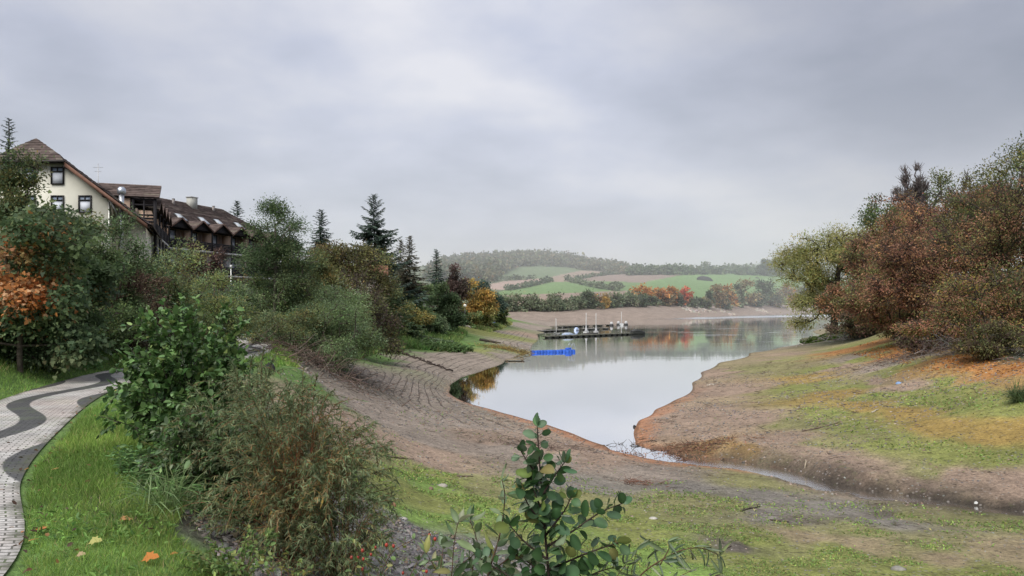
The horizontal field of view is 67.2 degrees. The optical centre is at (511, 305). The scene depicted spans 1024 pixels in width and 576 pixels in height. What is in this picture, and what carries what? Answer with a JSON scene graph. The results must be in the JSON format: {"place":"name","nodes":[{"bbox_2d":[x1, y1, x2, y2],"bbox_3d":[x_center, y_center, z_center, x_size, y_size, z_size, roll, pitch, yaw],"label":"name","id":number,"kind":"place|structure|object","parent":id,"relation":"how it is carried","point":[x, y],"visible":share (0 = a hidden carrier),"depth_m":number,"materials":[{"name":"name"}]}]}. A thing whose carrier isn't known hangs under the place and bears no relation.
{"place":"outdoors","nodes":[
{"label":"outdoors","id":0,"kind":"place"},
{"bbox_2d":[19,398,223,575],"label":"grass","id":1,"kind":"structure","parent":0,"point":[104,441],"depth_m":8.10,"materials":[{"name":"green plant"}]},
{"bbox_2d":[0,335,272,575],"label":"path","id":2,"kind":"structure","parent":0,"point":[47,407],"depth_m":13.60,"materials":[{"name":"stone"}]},
{"bbox_2d":[0,263,1023,575],"bbox_3d":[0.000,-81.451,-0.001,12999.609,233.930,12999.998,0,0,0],"label":"ground","id":3,"kind":"structure","parent":0,"point":[988,425],"depth_m":32.77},
{"bbox_2d":[0,117,34,241],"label":"spruce tree","id":4,"kind":"object","parent":3,"relation":"on","point":[9,134],"visible":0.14,"depth_m":43.95,"materials":[{"name":"green plant"}]},
{"bbox_2d":[0,138,54,274],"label":"hazel tree","id":5,"kind":"object","parent":3,"relation":"on","point":[13,179],"visible":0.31,"depth_m":25.35,"materials":[{"name":"green plant"}]},
{"bbox_2d":[0,283,96,372],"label":"hedge bush","id":6,"kind":"object","parent":3,"relation":"on","point":[30,358],"visible":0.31,"depth_m":21.36,"materials":[{"name":"green plant"}]},
{"bbox_2d":[3,199,98,373],"bbox_3d":[-14.013,-0.513,22.772,3.086,5.148,2.555,0,0,0],"label":"maple tree","id":7,"kind":"object","parent":3,"relation":"on","point":[83,263],"visible":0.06,"depth_m":22.83,"materials":[{"name":"green plant"}]},
{"bbox_2d":[0,190,122,379],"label":"maple tree","id":8,"kind":"object","parent":3,"relation":"on","point":[40,241],"visible":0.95,"depth_m":20.83,"materials":[{"name":"green plant"}]},
{"bbox_2d":[0,347,127,398],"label":"verge grass","id":9,"kind":"structure","parent":3,"relation":"on","point":[36,377],"depth_m":21.20,"materials":[{"name":"green plant"}]},
{"bbox_2d":[0,390,153,573],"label":"dead leaves","id":10,"kind":"object","parent":3,"relation":"on","point":[46,534],"visible":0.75,"depth_m":7.72,"materials":[{"name":"brown plant"}]},
{"bbox_2d":[33,250,125,333],"bbox_3d":[-14.617,-0.381,24.978,3.700,4.378,2.702,0,0,-30],"label":"maple tree","id":11,"kind":"object","parent":3,"relation":"on","point":[104,274],"visible":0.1,"depth_m":25.07,"materials":[{"name":"green plant"}]},
{"bbox_2d":[0,138,161,262],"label":"guest house","id":12,"kind":"structure","parent":3,"relation":"on","point":[69,183],"depth_m":60.00,"materials":[{"name":"paint"}]},
{"bbox_2d":[50,167,63,183],"bbox_3d":[-35.377,-10.149,59.930,1.013,1.364,0.120,0,0,0],"label":"window","id":13,"kind":"structure","parent":12,"relation":"in","point":[57,177],"depth_m":59.95,"materials":[{"name":"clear glass"}]},
{"bbox_2d":[78,195,91,212],"bbox_3d":[-33.234,-7.929,59.930,1.013,1.364,0.120,0,0,0],"label":"window","id":14,"kind":"structure","parent":12,"relation":"in","point":[84,201],"depth_m":59.95,"materials":[{"name":"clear glass"}]},
{"bbox_2d":[77,208,125,265],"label":"beech tree","id":15,"kind":"object","parent":3,"relation":"on","point":[94,221],"visible":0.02,"depth_m":30.26,"materials":[{"name":"green plant"}]},
{"bbox_2d":[22,405,186,575],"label":"clover","id":16,"kind":"object","parent":3,"relation":"on","point":[65,528],"visible":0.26,"depth_m":7.32,"materials":[{"name":"green plant"}]},
{"bbox_2d":[87,297,144,350],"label":"nettle bush","id":17,"kind":"object","parent":3,"relation":"on","point":[114,326],"visible":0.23,"depth_m":27.79,"materials":[{"name":"green plant"}]},
{"bbox_2d":[87,231,158,352],"bbox_3d":[-15.407,-0.496,28.943,3.613,4.646,3.533,0,0,40],"label":"hazel tree","id":18,"kind":"object","parent":3,"relation":"on","point":[114,258],"visible":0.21,"depth_m":28.81,"materials":[{"name":"green plant"}]},
{"bbox_2d":[86,266,173,353],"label":"bramble bush","id":19,"kind":"object","parent":3,"relation":"on","point":[143,281],"visible":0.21,"depth_m":29.50,"materials":[{"name":"green plant"}]},
{"bbox_2d":[98,286,170,358],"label":"elder bush","id":20,"kind":"object","parent":3,"relation":"on","point":[143,343],"visible":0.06,"depth_m":29.85,"materials":[{"name":"green plant"}]},
{"bbox_2d":[95,202,173,313],"bbox_3d":[-16.327,-1.354,31.962,4.862,6.107,3.834,0,0,0],"label":"alder tree","id":21,"kind":"object","parent":3,"relation":"on","point":[119,231],"visible":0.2,"depth_m":31.66,"materials":[{"name":"green plant"}]},
{"bbox_2d":[106,455,212,521],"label":"sedge clump","id":22,"kind":"object","parent":3,"relation":"on","point":[175,500],"visible":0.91,"depth_m":8.28,"materials":[{"name":"green plant"}]},
{"bbox_2d":[126,249,201,349],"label":"hazel bush","id":23,"kind":"object","parent":3,"relation":"on","point":[182,290],"visible":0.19,"depth_m":32.85,"materials":[{"name":"green plant"}]},
{"bbox_2d":[117,236,216,320],"bbox_3d":[-16.907,-0.581,35.423,5.733,5.540,5.116,0,0,14],"label":"willow tree","id":24,"kind":"object","parent":3,"relation":"on","point":[187,259],"visible":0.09,"depth_m":36.06,"materials":[{"name":"green plant"}]},
{"bbox_2d":[96,293,269,449],"bbox_3d":[-4.832,1.097,11.437,2.586,2.588,2.758,0,0,0],"label":"alder bush","id":25,"kind":"object","parent":3,"relation":"on","point":[163,374],"visible":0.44,"depth_m":10.92,"materials":[{"name":"green plant"}]},
{"bbox_2d":[106,439,262,522],"bbox_3d":[-4.083,2.280,9.733,1.933,1.120,2.496,0,0,0],"label":"nettle patch","id":26,"kind":"object","parent":3,"relation":"on","point":[123,465],"visible":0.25,"depth_m":9.24,"materials":[{"name":"green plant"}]},
{"bbox_2d":[138,380,237,459],"bbox_3d":[-4.360,1.708,10.486,1.320,1.335,1.347,0,0,0],"label":"alder bush","id":27,"kind":"object","parent":3,"relation":"on","point":[182,398],"visible":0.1,"depth_m":10.30,"materials":[{"name":"green plant"}]},
{"bbox_2d":[99,183,279,282],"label":"hotel","id":28,"kind":"structure","parent":3,"relation":"on","point":[212,228],"depth_m":88.99,"materials":[{"name":"wood"}]},
{"bbox_2d":[160,285,222,346],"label":"hazel bush","id":29,"kind":"object","parent":3,"relation":"on","point":[207,322],"visible":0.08,"depth_m":33.38,"materials":[{"name":"green plant"}]},
{"bbox_2d":[132,399,263,497],"bbox_3d":[-3.719,1.808,9.402,1.609,1.401,1.444,0,0,0],"label":"bramble bush","id":30,"kind":"object","parent":3,"relation":"on","point":[180,451],"visible":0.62,"depth_m":9.15,"materials":[{"name":"green plant"}]},
{"bbox_2d":[175,239,228,294],"bbox_3d":[-25.057,-2.566,62.073,5.271,5.658,3.281,0,0,0],"label":"plum tree","id":31,"kind":"object","parent":3,"relation":"on","point":[217,258],"visible":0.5,"depth_m":61.88,"materials":[{"name":"green plant"}]},
{"bbox_2d":[100,337,303,368],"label":"bank grass","id":32,"kind":"structure","parent":3,"relation":"on","point":[282,361],"depth_m":37.71,"materials":[{"name":"green plant"}]},
{"bbox_2d":[164,264,262,342],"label":"bush","id":33,"kind":"object","parent":3,"relation":"on","point":[216,279],"visible":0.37,"depth_m":39.51,"materials":[{"name":"green plant"}]},
{"bbox_2d":[176,524,279,575],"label":"spindle bush","id":34,"kind":"object","parent":3,"relation":"on","point":[218,565],"visible":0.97,"depth_m":6.50,"materials":[{"name":"green plant"}]},
{"bbox_2d":[200,279,267,343],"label":"hazel bush","id":35,"kind":"object","parent":3,"relation":"on","point":[254,299],"visible":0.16,"depth_m":44.08,"materials":[{"name":"green plant"}]},
{"bbox_2d":[138,347,362,534],"bbox_3d":[-3.301,1.699,9.937,2.610,2.400,2.629,0,0,28],"label":"willow bush","id":36,"kind":"object","parent":3,"relation":"on","point":[238,382],"visible":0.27,"depth_m":9.73,"materials":[{"name":"green plant"}]},
{"bbox_2d":[243,254,282,330],"bbox_3d":[-18.654,-1.046,59.332,4.545,6.976,3.758,0,0,0],"label":"alder tree","id":37,"kind":"object","parent":3,"relation":"on","point":[256,280],"visible":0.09,"depth_m":58.74,"materials":[{"name":"green plant"}]},
{"bbox_2d":[225,192,330,313],"bbox_3d":[-16.822,-2.761,56.251,7.675,11.008,6.318,0,0,0],"label":"alder tree","id":38,"kind":"object","parent":3,"relation":"on","point":[273,251],"visible":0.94,"depth_m":55.52,"materials":[{"name":"green plant"}]},
{"bbox_2d":[249,550,313,575],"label":"rose seedling","id":39,"kind":"object","parent":3,"relation":"on","point":[262,558],"visible":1,"depth_m":6.34,"materials":[{"name":"green plant"}]},
{"bbox_2d":[240,306,330,353],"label":"willow bush","id":40,"kind":"object","parent":3,"relation":"on","point":[268,321],"visible":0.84,"depth_m":49.17,"materials":[{"name":"green plant"}]},
{"bbox_2d":[234,265,346,352],"bbox_3d":[-16.182,0.137,58.335,9.019,7.434,9.032,0,0,-34],"label":"willow bush","id":41,"kind":"object","parent":3,"relation":"on","point":[285,305],"visible":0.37,"depth_m":57.01,"materials":[{"name":"green plant"}]},
{"bbox_2d":[171,367,414,570],"bbox_3d":[-2.391,1.893,8.772,2.651,2.411,2.894,0,0,0],"label":"willow bush","id":42,"kind":"object","parent":3,"relation":"on","point":[275,476],"visible":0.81,"depth_m":8.37,"materials":[{"name":"green plant"}]},
{"bbox_2d":[226,322,411,406],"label":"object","id":43,"kind":"object","parent":3,"relation":"on","point":[322,365],"visible":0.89,"depth_m":42.13,"materials":[{"name":"brown plant"}]},
{"bbox_2d":[304,209,334,261],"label":"spruce tree","id":44,"kind":"object","parent":3,"relation":"on","point":[322,238],"visible":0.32,"depth_m":121.74,"materials":[{"name":"green plant"}]},
{"bbox_2d":[285,247,355,303],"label":"oak tree","id":45,"kind":"object","parent":3,"relation":"on","point":[330,272],"visible":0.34,"depth_m":83.34,"materials":[{"name":"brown plant"}]},
{"bbox_2d":[260,279,383,369],"bbox_3d":[-13.288,1.356,55.215,9.306,6.781,7.591,0,0,27],"label":"willow bush","id":46,"kind":"object","parent":3,"relation":"on","point":[367,318],"visible":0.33,"depth_m":53.76,"materials":[{"name":"green plant"}]},
{"bbox_2d":[252,445,403,575],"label":"willow bush","id":47,"kind":"object","parent":3,"relation":"on","point":[340,560],"visible":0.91,"depth_m":8.03,"materials":[{"name":"green plant"}]},
{"bbox_2d":[295,296,392,377],"bbox_3d":[-11.615,2.131,50.586,6.266,5.521,5.987,0,0,37],"label":"willow bush","id":48,"kind":"object","parent":3,"relation":"on","point":[341,347],"visible":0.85,"depth_m":49.78,"materials":[{"name":"green plant"}]},
{"bbox_2d":[308,238,403,304],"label":"oak tree","id":49,"kind":"object","parent":3,"relation":"on","point":[342,257],"visible":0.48,"depth_m":92.43,"materials":[{"name":"green plant"}]},
{"bbox_2d":[316,265,407,359],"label":"hornbeam tree","id":50,"kind":"object","parent":3,"relation":"on","point":[394,346],"visible":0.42,"depth_m":75.08,"materials":[{"name":"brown plant"}]},
{"bbox_2d":[183,498,546,575],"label":"slate gravel","id":51,"kind":"structure","parent":3,"relation":"on","point":[414,550],"depth_m":12.76,"materials":[{"name":"gravel"}]},
{"bbox_2d":[348,194,428,304],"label":"fir tree","id":52,"kind":"object","parent":3,"relation":"on","point":[377,238],"visible":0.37,"depth_m":123.54,"materials":[{"name":"green plant"}]},
{"bbox_2d":[372,283,413,340],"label":"elder bush","id":53,"kind":"object","parent":3,"relation":"on","point":[399,313],"visible":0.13,"depth_m":100.47,"materials":[{"name":"green plant"}]},
{"bbox_2d":[345,532,442,575],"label":"rose bush","id":54,"kind":"object","parent":3,"relation":"on","point":[374,546],"visible":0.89,"depth_m":3.60,"materials":[{"name":"green plant"}]},
{"bbox_2d":[385,275,426,335],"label":"yew tree","id":55,"kind":"object","parent":3,"relation":"on","point":[413,331],"visible":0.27,"depth_m":111.56,"materials":[{"name":"green plant"}]},
{"bbox_2d":[347,326,467,361],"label":"shore herbs","id":56,"kind":"object","parent":3,"relation":"on","point":[457,335],"visible":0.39,"depth_m":110.05,"materials":[{"name":"green plant"}]},
{"bbox_2d":[393,235,438,308],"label":"fir tree","id":57,"kind":"object","parent":3,"relation":"on","point":[410,277],"visible":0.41,"depth_m":131.78,"materials":[{"name":"green plant"}]},
{"bbox_2d":[403,299,436,325],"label":"maple bush","id":58,"kind":"object","parent":3,"relation":"on","point":[420,317],"visible":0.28,"depth_m":116.19,"materials":[{"name":"yellow plant"}]},
{"bbox_2d":[417,313,451,333],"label":"willow bush","id":59,"kind":"object","parent":3,"relation":"on","point":[440,325],"visible":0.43,"depth_m":133.04,"materials":[{"name":"green plant"}]},
{"bbox_2d":[426,249,446,296],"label":"fir tree","id":60,"kind":"object","parent":3,"relation":"on","point":[437,280],"visible":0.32,"depth_m":151.83,"materials":[{"name":"green plant"}]},
{"bbox_2d":[415,336,474,353],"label":"shore weeds","id":61,"kind":"object","parent":3,"relation":"on","point":[454,347],"visible":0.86,"depth_m":104.32,"materials":[{"name":"green plant"}]},
{"bbox_2d":[422,279,470,329],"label":"holly tree","id":62,"kind":"object","parent":3,"relation":"on","point":[447,304],"visible":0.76,"depth_m":141.07,"materials":[{"name":"green plant"}]},
{"bbox_2d":[441,262,470,312],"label":"beech tree","id":63,"kind":"object","parent":3,"relation":"on","point":[459,287],"visible":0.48,"depth_m":151.92,"materials":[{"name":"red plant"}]},
{"bbox_2d":[454,305,483,328],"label":"hazel bush","id":64,"kind":"object","parent":3,"relation":"on","point":[476,317],"visible":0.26,"depth_m":165.11,"materials":[{"name":"green plant"}]},
{"bbox_2d":[417,463,539,575],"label":"willow sapling","id":65,"kind":"object","parent":3,"relation":"on","point":[443,542],"visible":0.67,"depth_m":3.06,"materials":[{"name":"green plant"}]},
{"bbox_2d":[460,277,499,315],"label":"maple tree","id":66,"kind":"object","parent":3,"relation":"on","point":[481,302],"visible":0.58,"depth_m":170.41,"materials":[{"name":"yellow plant"}]},
{"bbox_2d":[466,339,535,353],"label":"weed bank","id":67,"kind":"structure","parent":3,"relation":"on","point":[509,348],"depth_m":122.28,"materials":[{"name":"green plant"}]},
{"bbox_2d":[5,353,1023,575],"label":"seedlings","id":68,"kind":"object","parent":3,"relation":"on","point":[628,518],"visible":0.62,"depth_m":22.10,"materials":[{"name":"green plant"}]},
{"bbox_2d":[503,290,533,311],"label":"willow tree","id":69,"kind":"object","parent":3,"relation":"on","point":[517,298],"visible":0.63,"depth_m":440.67,"materials":[{"name":"green plant"}]},
{"bbox_2d":[419,248,631,282],"bbox_3d":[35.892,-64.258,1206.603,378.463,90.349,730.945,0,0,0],"label":"forest","id":70,"kind":"object","parent":3,"relation":"on","point":[483,265],"visible":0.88,"depth_m":1218.34,"materials":[{"name":"green plant"}]},
{"bbox_2d":[503,277,553,289],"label":"field hedge","id":71,"kind":"object","parent":3,"relation":"on","point":[532,283],"visible":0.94,"depth_m":783.41,"materials":[{"name":"green plant"}]},
{"bbox_2d":[517,292,548,311],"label":"willow tree","id":72,"kind":"object","parent":3,"relation":"on","point":[533,299],"visible":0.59,"depth_m":446.26,"materials":[{"name":"green plant"}]},
{"bbox_2d":[456,432,631,456],"bbox_3d":[1.583,6.868,38.154,9.061,1.356,4.322,0,0,0],"label":"debris mat","id":73,"kind":"object","parent":3,"relation":"on","point":[553,448],"visible":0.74,"depth_m":38.06,"materials":[{"name":"brown plant"}]},
{"bbox_2d":[472,412,632,575],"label":"alder sapling","id":74,"kind":"object","parent":3,"relation":"on","point":[532,508],"visible":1,"depth_m":2.78,"materials":[{"name":"green plant"}]},
{"bbox_2d":[563,274,624,290],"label":"field hedge","id":75,"kind":"object","parent":3,"relation":"on","point":[601,285],"visible":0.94,"depth_m":781.01,"materials":[{"name":"green plant"}]},
{"bbox_2d":[295,348,1023,575],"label":"twig litter","id":76,"kind":"object","parent":3,"relation":"on","point":[840,367],"visible":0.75,"depth_m":41.36,"materials":[{"name":"brown plant"}]},
{"bbox_2d":[589,535,733,575],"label":"willow sapling","id":77,"kind":"object","parent":3,"relation":"on","point":[676,554],"visible":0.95,"depth_m":3.40,"materials":[{"name":"green plant"}]},
{"bbox_2d":[614,432,773,461],"bbox_3d":[8.901,7.247,38.879,8.856,1.827,4.227,0,0,0],"label":"debris mat","id":78,"kind":"object","parent":3,"relation":"on","point":[691,448],"visible":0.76,"depth_m":38.88,"materials":[{"name":"brown plant"}]},
{"bbox_2d":[709,283,733,307],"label":"oak tree","id":79,"kind":"object","parent":3,"relation":"on","point":[718,296],"visible":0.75,"depth_m":637.12,"materials":[{"name":"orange plant"}]},
{"bbox_2d":[625,261,835,276],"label":"crest wood","id":80,"kind":"object","parent":3,"relation":"on","point":[675,268],"visible":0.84,"depth_m":1106.31,"materials":[{"name":"green plant"}]},
{"bbox_2d":[679,305,800,314],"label":"beach stones","id":81,"kind":"object","parent":3,"relation":"on","point":[692,310],"visible":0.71,"depth_m":615.34,"materials":[{"name":"stone"}]},
{"bbox_2d":[730,277,764,305],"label":"oak tree","id":82,"kind":"object","parent":3,"relation":"on","point":[751,297],"visible":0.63,"depth_m":726.62,"materials":[{"name":"orange plant"}]},
{"bbox_2d":[753,277,780,304],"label":"oak tree","id":83,"kind":"object","parent":3,"relation":"on","point":[759,284],"visible":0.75,"depth_m":767.12,"materials":[{"name":"green plant"}]},
{"bbox_2d":[763,221,876,336],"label":"willow tree","id":84,"kind":"object","parent":3,"relation":"on","point":[802,257],"visible":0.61,"depth_m":144.53,"materials":[{"name":"green plant"}]},
{"bbox_2d":[800,331,848,343],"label":"shore weeds","id":85,"kind":"object","parent":3,"relation":"on","point":[813,339],"visible":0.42,"depth_m":146.51,"materials":[{"name":"green plant"}]},
{"bbox_2d":[811,281,870,339],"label":"hornbeam bush","id":86,"kind":"object","parent":3,"relation":"on","point":[833,291],"visible":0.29,"depth_m":127.87,"materials":[{"name":"brown plant"}]},
{"bbox_2d":[819,308,891,337],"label":"blackthorn bush","id":87,"kind":"object","parent":3,"relation":"on","point":[859,330],"visible":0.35,"depth_m":123.36,"materials":[{"name":"brown plant"}]},
{"bbox_2d":[839,192,896,275],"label":"oak tree","id":88,"kind":"object","parent":3,"relation":"on","point":[869,216],"visible":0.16,"depth_m":131.70,"materials":[{"name":"green plant"}]},
{"bbox_2d":[824,255,959,343],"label":"hornbeam tree","id":89,"kind":"object","parent":3,"relation":"on","point":[857,305],"visible":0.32,"depth_m":80.34,"materials":[{"name":"brown plant"}]},
{"bbox_2d":[829,202,956,340],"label":"hornbeam tree","id":90,"kind":"object","parent":3,"relation":"on","point":[852,260],"visible":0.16,"depth_m":89.76,"materials":[{"name":"green plant"}]},
{"bbox_2d":[837,335,965,370],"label":"dead branches","id":91,"kind":"object","parent":3,"relation":"on","point":[914,355],"visible":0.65,"depth_m":62.77,"materials":[{"name":"wood"}]},
{"bbox_2d":[888,162,932,231],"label":"pine tree","id":92,"kind":"object","parent":3,"relation":"on","point":[921,185],"visible":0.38,"depth_m":115.91,"materials":[{"name":"green plant"}]},
{"bbox_2d":[876,166,966,274],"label":"oak tree","id":93,"kind":"object","parent":3,"relation":"on","point":[940,181],"visible":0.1,"depth_m":120.94,"materials":[{"name":"green plant"}]},
{"bbox_2d":[888,315,968,354],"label":"blackthorn bush","id":94,"kind":"object","parent":3,"relation":"on","point":[910,343],"visible":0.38,"depth_m":63.78,"materials":[{"name":"brown plant"}]},
{"bbox_2d":[851,342,1023,374],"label":"leaf litter","id":95,"kind":"object","parent":3,"relation":"on","point":[886,346],"visible":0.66,"depth_m":54.14,"materials":[{"name":"plant"}]},
{"bbox_2d":[856,185,1021,339],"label":"hornbeam tree","id":96,"kind":"object","parent":3,"relation":"on","point":[919,268],"visible":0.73,"depth_m":72.68,"materials":[{"name":"brown plant"}]},
{"bbox_2d":[879,319,1023,368],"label":"dead branches","id":97,"kind":"object","parent":3,"relation":"on","point":[937,347],"visible":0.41,"depth_m":57.48,"materials":[{"name":"brown plant"}]},
{"bbox_2d":[888,254,1023,343],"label":"bush","id":98,"kind":"object","parent":3,"relation":"on","point":[1014,301],"visible":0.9,"depth_m":53.40,"materials":[{"name":"brown plant"}]},
{"bbox_2d":[940,170,985,272],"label":"birch tree","id":99,"kind":"object","parent":3,"relation":"on","point":[965,182],"visible":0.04,"depth_m":111.77,"materials":[{"name":"green plant"}]},
{"bbox_2d":[914,168,1023,324],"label":"hornbeam tree","id":100,"kind":"object","parent":3,"relation":"on","point":[1003,222],"visible":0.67,"depth_m":59.46,"materials":[{"name":"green plant"}]},
{"bbox_2d":[942,316,1023,360],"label":"blackthorn bush","id":101,"kind":"object","parent":3,"relation":"on","point":[990,348],"visible":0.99,"depth_m":50.00,"materials":[{"name":"green plant"}]},
{"bbox_2d":[954,131,1023,254],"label":"beech tree","id":102,"kind":"object","parent":3,"relation":"on","point":[1020,161],"visible":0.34,"depth_m":84.99,"materials":[{"name":"green plant"}]},
{"bbox_2d":[1000,377,1023,405],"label":"rush clump","id":103,"kind":"object","parent":3,"relation":"on","point":[1015,395],"visible":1,"depth_m":36.73,"materials":[{"name":"green plant"}]},
{"bbox_2d":[0,0,1023,269],"label":"sky","id":104,"kind":"structure","parent":0,"point":[654,132],"materials":[{"name":"grey"}]},
{"bbox_2d":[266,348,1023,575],"bbox_3d":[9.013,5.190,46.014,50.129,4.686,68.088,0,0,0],"label":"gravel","id":105,"kind":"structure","parent":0,"point":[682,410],"depth_m":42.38,"materials":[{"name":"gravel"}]},
{"bbox_2d":[449,313,844,462],"bbox_3d":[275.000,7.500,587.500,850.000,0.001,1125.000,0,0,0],"label":"lake water","id":106,"kind":"structure","parent":0,"point":[604,390],"depth_m":89.54,"materials":[{"name":"liquid"}]},
{"bbox_2d":[543,330,632,337],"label":"jetty","id":107,"kind":"object","parent":106,"relation":"on","point":[581,335],"visible":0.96,"depth_m":189.94,"materials":[{"name":"wood"}]},
{"bbox_2d":[682,458,1023,515],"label":"stream water","id":108,"kind":"structure","parent":0,"point":[789,476],"depth_m":30.90,"materials":[{"name":"liquid"}]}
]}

